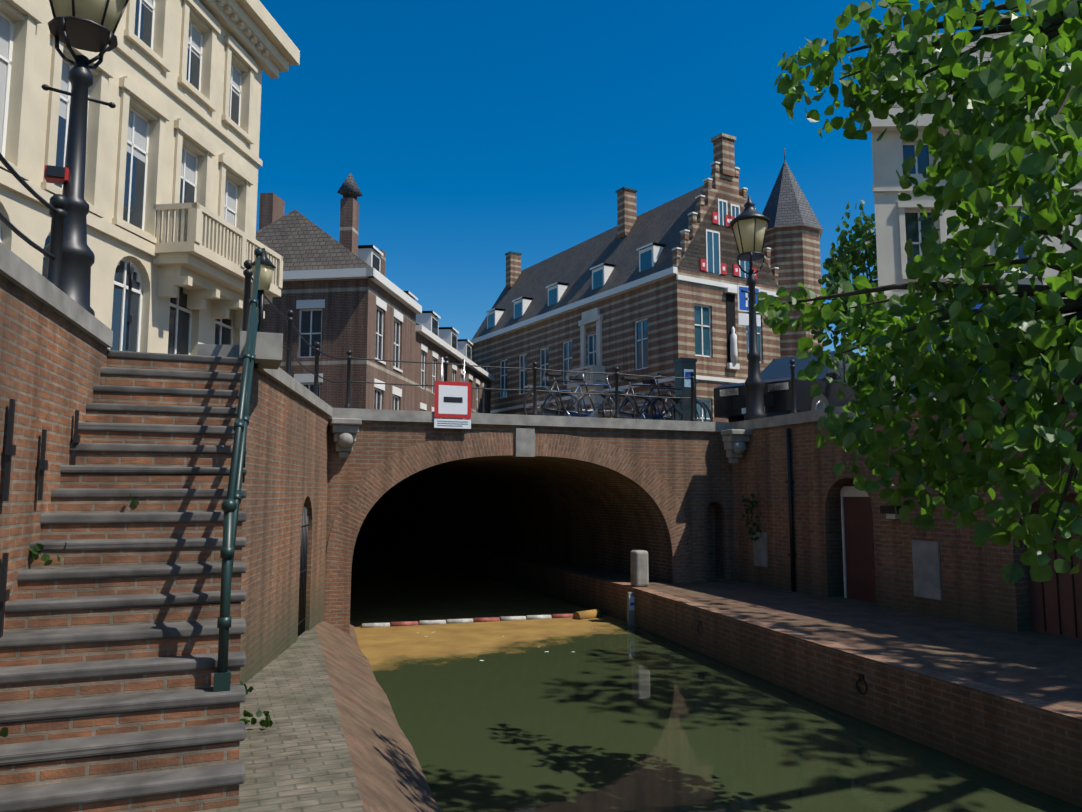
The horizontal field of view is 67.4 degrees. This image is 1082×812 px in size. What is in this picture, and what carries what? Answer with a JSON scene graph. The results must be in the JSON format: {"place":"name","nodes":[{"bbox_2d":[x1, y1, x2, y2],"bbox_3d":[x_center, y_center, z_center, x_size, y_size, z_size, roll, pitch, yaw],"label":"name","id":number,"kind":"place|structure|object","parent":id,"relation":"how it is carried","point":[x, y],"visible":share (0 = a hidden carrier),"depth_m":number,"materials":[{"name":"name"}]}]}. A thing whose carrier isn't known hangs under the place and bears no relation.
{"place":"outdoors","nodes":[
{"label":"outdoors","id":0,"kind":"place"},
{"bbox_2d":[0,358,242,811],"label":"brick stairs","id":1,"kind":"structure","parent":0,"point":[44,772],"depth_m":4.96,"materials":[{"name":"brown brick"}]},
{"bbox_2d":[0,350,246,811],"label":"stair treads","id":2,"kind":"object","parent":1,"relation":"on","point":[40,796],"visible":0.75,"depth_m":4.78,"materials":[{"name":"grey stone"}]},
{"bbox_2d":[213,248,262,691],"bbox_3d":[-2.235,0.078,6.120,0.290,3.401,2.760,2,-7,-21],"label":"stair handrail","id":3,"kind":"object","parent":1,"relation":"on","point":[231,502],"visible":0.9,"depth_m":5.12,"materials":[{"name":"metal"}]},
{"bbox_2d":[0,0,299,354],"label":"cream building","id":4,"kind":"structure","parent":0,"point":[206,256],"depth_m":18.46,"materials":[{"name":"paint"}]},
{"bbox_2d":[0,0,241,354],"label":"windows","id":5,"kind":"structure","parent":4,"relation":"in","point":[125,260],"depth_m":18.34,"materials":[{"name":"white wood"}]},
{"bbox_2d":[250,248,275,331],"bbox_3d":[-2.587,-1.050,7.521,0.240,0.850,0.240,2,-7,-21],"label":"lantern","id":6,"kind":"object","parent":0,"point":[267,267],"visible":0.77,"depth_m":7.50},
{"bbox_2d":[193,618,440,811],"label":"sloped embankment","id":7,"kind":"structure","parent":0,"point":[332,738],"depth_m":5.87,"materials":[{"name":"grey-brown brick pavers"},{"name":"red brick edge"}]},
{"bbox_2d":[0,494,761,736],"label":"wall plants","id":8,"kind":"object","parent":7,"relation":"on","point":[266,722],"visible":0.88,"depth_m":5.78,"materials":[{"name":"green plant"}]},
{"bbox_2d":[256,173,494,413],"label":"brick houses","id":9,"kind":"structure","parent":0,"point":[346,285],"depth_m":33.50,"materials":[{"name":"brown brick"}]},
{"bbox_2d":[298,307,483,412],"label":"windows","id":10,"kind":"structure","parent":9,"relation":"in","point":[310,356],"depth_m":33.96,"materials":[{"name":"white wood"}]},
{"bbox_2d":[366,455,672,582],"bbox_3d":[-6.358,4.155,28.930,5.720,3.370,33.100,2,-7,-21],"label":"tunnel vault","id":11,"kind":"object","parent":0,"point":[580,512],"visible":0.4,"depth_m":19.26,"materials":[{"name":"brick"}]},
{"bbox_2d":[325,419,734,581],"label":"bridge wall","id":12,"kind":"structure","parent":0,"point":[693,469],"depth_m":14.82,"materials":[{"name":"brown brick"}]},
{"bbox_2d":[329,418,361,457],"bbox_3d":[-3.041,0.500,12.567,0.460,0.600,0.360,2,-7,-21],"label":"stone corbel","id":13,"kind":"object","parent":12,"relation":"attached to","point":[344,431],"visible":0.98,"depth_m":12.47,"materials":[{"name":"stone"}]},
{"bbox_2d":[324,432,692,634],"bbox_3d":[-0.277,2.269,13.635,6.520,3.670,0.001,2,-7,-21],"label":"arch ring","id":14,"kind":"object","parent":12,"relation":"attached to","point":[371,487],"visible":0.96,"depth_m":13.37,"materials":[{"name":"brick"}]},
{"bbox_2d":[513,428,534,456],"bbox_3d":[-0.292,0.627,13.848,0.340,0.480,0.150,2,-7,-21],"label":"keystone","id":15,"kind":"object","parent":12,"relation":"attached to","point":[524,442],"visible":0.86,"depth_m":13.78,"materials":[{"name":"stone"}]},
{"bbox_2d":[329,408,730,431],"bbox_3d":[0.080,0.281,14.184,7.510,0.180,0.470,2,-7,-21],"label":"bridge coping","id":16,"kind":"object","parent":12,"relation":"on","point":[478,418],"visible":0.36,"depth_m":13.90,"materials":[{"name":"stone"}]},
{"bbox_2d":[256,0,1029,355],"label":"sky","id":17,"kind":"structure","parent":0,"point":[470,133],"materials":[{"name":"blue"}]},
{"bbox_2d":[350,537,1081,811],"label":"water","id":18,"kind":"structure","parent":0,"point":[604,713],"depth_m":7.89,"materials":[{"name":"green liquid"}]},
{"bbox_2d":[362,614,572,627],"bbox_3d":[-0.953,3.759,14.213,4.291,0.109,0.100,2,-6,-18],"label":"floating boom","id":19,"kind":"object","parent":18,"relation":"on","point":[448,621],"visible":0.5,"depth_m":14.06,"materials":[{"name":"plastic"}]},
{"bbox_2d":[573,609,601,619],"bbox_3d":[0.833,3.787,14.616,0.528,0.197,0.198,5,-8,-40],"label":"yellow float","id":20,"kind":"object","parent":18,"relation":"on","point":[586,614],"visible":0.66,"depth_m":14.52,"materials":[{"name":"yellow plastic"}]},
{"bbox_2d":[357,522,1081,806],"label":"wharf","id":21,"kind":"structure","parent":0,"point":[1004,703],"depth_m":8.77,"materials":[{"name":"brick"}]},
{"bbox_2d":[627,592,633,624],"bbox_3d":[1.567,3.458,13.850,0.180,0.550,0.072,2,-7,-21],"label":"gauge","id":22,"kind":"object","parent":21,"relation":"attached to","point":[630,608],"visible":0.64,"depth_m":13.81,"materials":[{"name":"metal"}]},
{"bbox_2d":[630,550,648,586],"bbox_3d":[1.716,2.831,14.139,0.260,0.620,0.250,2,-7,-21],"label":"stone bollard","id":23,"kind":"object","parent":21,"relation":"on","point":[639,570],"visible":1,"depth_m":14.03,"materials":[{"name":"grey stone"}]},
{"bbox_2d":[732,393,1081,642],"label":"quay wall","id":24,"kind":"structure","parent":21,"relation":"on","point":[976,588],"depth_m":11.60,"materials":[{"name":"brick"}]},
{"bbox_2d":[721,429,752,462],"bbox_3d":[3.579,0.738,14.794,0.460,0.600,0.360,2,-7,-21],"label":"stone corbel","id":25,"kind":"object","parent":24,"relation":"attached to","point":[735,441],"visible":0.98,"depth_m":14.71,"materials":[{"name":"stone"}]},
{"bbox_2d":[697,428,867,693],"bbox_3d":[3.248,1.439,9.187,2.038,3.066,8.804,0,-6,0],"label":"quay ironwork","id":26,"kind":"object","parent":24,"relation":"attached to","point":[791,554],"visible":0.98,"depth_m":13.47,"materials":[{"name":"black metal"}]},
{"bbox_2d":[731,374,1073,429],"bbox_3d":[8.230,-0.932,2.832,0.450,0.180,26.939,2,-6,-19],"label":"wall coping","id":27,"kind":"object","parent":24,"relation":"on","point":[789,419],"depth_m":13.56,"materials":[{"name":"stone"}]},
{"bbox_2d":[753,486,1077,636],"bbox_3d":[5.006,1.994,11.488,0.421,1.720,6.629,2,-6,-18],"label":"door","id":28,"kind":"structure","parent":24,"relation":"on","point":[858,546],"depth_m":12.25,"materials":[{"name":"brown wood"}]},
{"bbox_2d":[730,195,769,419],"bbox_3d":[3.985,-1.874,15.299,0.756,4.343,0.756,4,-7,-33],"label":"street lamp","id":29,"kind":"object","parent":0,"point":[749,224],"depth_m":15.21,"materials":[{"name":"black metal"}]},
{"bbox_2d":[753,0,1081,584],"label":"lime tree","id":30,"kind":"object","parent":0,"point":[1005,80],"depth_m":4.87,"materials":[{"name":"green plant"}]},
{"label":"ground","id":31,"kind":"structure","parent":0,"visible":0},
{"bbox_2d":[0,274,109,631],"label":"canal wall","id":32,"kind":"structure","parent":31,"relation":"on","point":[52,362],"depth_m":5.06,"materials":[{"name":"brick"}]},
{"bbox_2d":[0,242,112,347],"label":"wall coping","id":33,"kind":"object","parent":32,"relation":"on","point":[15,269],"depth_m":5.18,"materials":[{"name":"stone"}]},
{"bbox_2d":[41,0,128,315],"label":"lamp post","id":34,"kind":"object","parent":33,"relation":"on","point":[89,25],"visible":0.83,"depth_m":6.45,"materials":[{"name":"black metal"}]},
{"bbox_2d":[44,165,68,184],"bbox_3d":[-3.788,-1.820,6.386,0.196,0.100,0.150,2,-7,-21],"label":"red box","id":35,"kind":"object","parent":34,"relation":"attached to","point":[56,174],"visible":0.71,"depth_m":6.33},
{"bbox_2d":[0,153,797,420],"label":"iron railings","id":36,"kind":"object","parent":33,"relation":"on","point":[57,205],"visible":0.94,"depth_m":10.09,"materials":[{"name":"black metal"}]},
{"bbox_2d":[434,357,470,428],"bbox_3d":[-1.492,-0.203,13.462,0.620,1.170,0.266,2,-7,-21],"label":"no entry sign","id":37,"kind":"object","parent":36,"relation":"attached to","point":[452,399],"visible":1,"depth_m":13.32,"materials":[{"name":"white metal"}]},
{"bbox_2d":[0,262,133,637],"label":"wall anchors","id":38,"kind":"object","parent":32,"relation":"attached to","point":[10,449],"depth_m":4.60,"materials":[{"name":"black metal"}]},
{"bbox_2d":[240,367,328,684],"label":"stair side wall","id":39,"kind":"structure","parent":31,"relation":"on","point":[286,462],"depth_m":8.94,"materials":[{"name":"brown brick"}]},
{"bbox_2d":[197,331,331,416],"bbox_3d":[-3.144,-0.249,9.885,0.743,0.240,5.650,1,-6,-10],"label":"wall coping","id":40,"kind":"object","parent":39,"relation":"on","point":[268,350],"visible":0.61,"depth_m":7.25,"materials":[{"name":"stone"}]},
{"bbox_2d":[298,507,308,635],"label":"cellar gate","id":41,"kind":"structure","parent":39,"relation":"on","point":[303,577],"depth_m":10.81,"materials":[{"name":"black metal"}]},
{"bbox_2d":[522,369,612,417],"bbox_3d":[0.501,-0.112,14.888,1.838,1.071,0.607,3,-13,-23],"label":"bicycle","id":42,"kind":"object","parent":31,"relation":"on","point":[559,411],"visible":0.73,"depth_m":14.80,"materials":[{"name":"black metal"}]},
{"bbox_2d":[545,372,636,418],"bbox_3d":[0.965,-0.059,15.362,1.838,1.071,0.606,1,-14,-13],"label":"bicycle","id":43,"kind":"object","parent":31,"relation":"on","point":[586,413],"visible":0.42,"depth_m":15.30,"materials":[{"name":"black metal"}]},
{"bbox_2d":[601,373,676,419],"bbox_3d":[1.940,-0.051,15.450,1.838,1.071,0.607,3,-14,-25],"label":"bicycle","id":44,"kind":"object","parent":31,"relation":"on","point":[633,414],"visible":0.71,"depth_m":15.36,"materials":[{"name":"black metal"}]},
{"bbox_2d":[469,133,823,421],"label":"brick building","id":45,"kind":"structure","parent":31,"relation":"on","point":[663,269],"depth_m":45.04,"materials":[{"name":"brick"}]},
{"bbox_2d":[483,304,761,420],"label":"windows","id":46,"kind":"structure","parent":45,"relation":"attached to","point":[636,341],"depth_m":43.51,"materials":[{"name":"white wood"}]},
{"bbox_2d":[621,380,706,421],"bbox_3d":[2.419,-0.004,15.891,1.838,1.071,0.607,2,-12,-16],"label":"bicycle","id":47,"kind":"object","parent":31,"relation":"on","point":[659,416],"visible":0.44,"depth_m":15.82,"materials":[{"name":"black metal"}]},
{"bbox_2d":[645,381,711,421],"bbox_3d":[2.808,0.057,16.471,1.838,1.071,0.607,4,-12,-33],"label":"bicycle","id":48,"kind":"object","parent":31,"relation":"on","point":[667,385],"visible":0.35,"depth_m":16.33,"materials":[{"name":"black metal"}]},
{"bbox_2d":[673,357,696,420],"bbox_3d":[2.818,-0.211,15.793,0.360,1.420,0.300,2,-7,-21],"label":"ticket machine","id":49,"kind":"object","parent":31,"relation":"on","point":[684,367],"visible":0.71,"depth_m":15.69,"materials":[{"name":"grey paint"}]},
{"bbox_2d":[737,284,760,352],"bbox_3d":[4.256,-0.976,16.540,0.540,3.100,0.086,2,-7,-21],"label":"parking sign","id":50,"kind":"object","parent":31,"relation":"on","point":[743,304],"visible":0.35,"depth_m":16.58,"materials":[{"name":"blue metal"}]},
{"bbox_2d":[713,351,881,421],"bbox_3d":[5.790,-0.214,17.043,4.530,1.691,2.130,5,-8,-41],"label":"parked car","id":51,"kind":"object","parent":31,"relation":"on","point":[730,402],"visible":0.48,"depth_m":15.82,"materials":[{"name":"grey paint"}]},
{"bbox_2d":[811,199,881,360],"bbox_3d":[15.165,-3.208,37.521,7.345,11.998,6.682,2,-7,-21],"label":"square tree","id":52,"kind":"object","parent":31,"relation":"on","point":[846,260],"depth_m":36.21,"materials":[{"name":"green plant"}]},
{"bbox_2d":[864,32,1081,386],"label":"building","id":53,"kind":"structure","parent":31,"relation":"on","point":[896,225],"depth_m":17.22,"materials":[{"name":"beige paint"}]},
{"bbox_2d":[902,142,1034,356],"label":"windows","id":54,"kind":"structure","parent":53,"relation":"attached to","point":[927,211],"depth_m":17.33,"materials":[{"name":"white wood"}]},
{"bbox_2d":[931,355,1077,391],"bbox_3d":[9.002,-0.237,15.743,2.130,1.461,4.530,4,-7,-31],"label":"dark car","id":55,"kind":"object","parent":31,"relation":"on","point":[1014,377],"depth_m":14.79,"materials":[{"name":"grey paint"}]}
]}

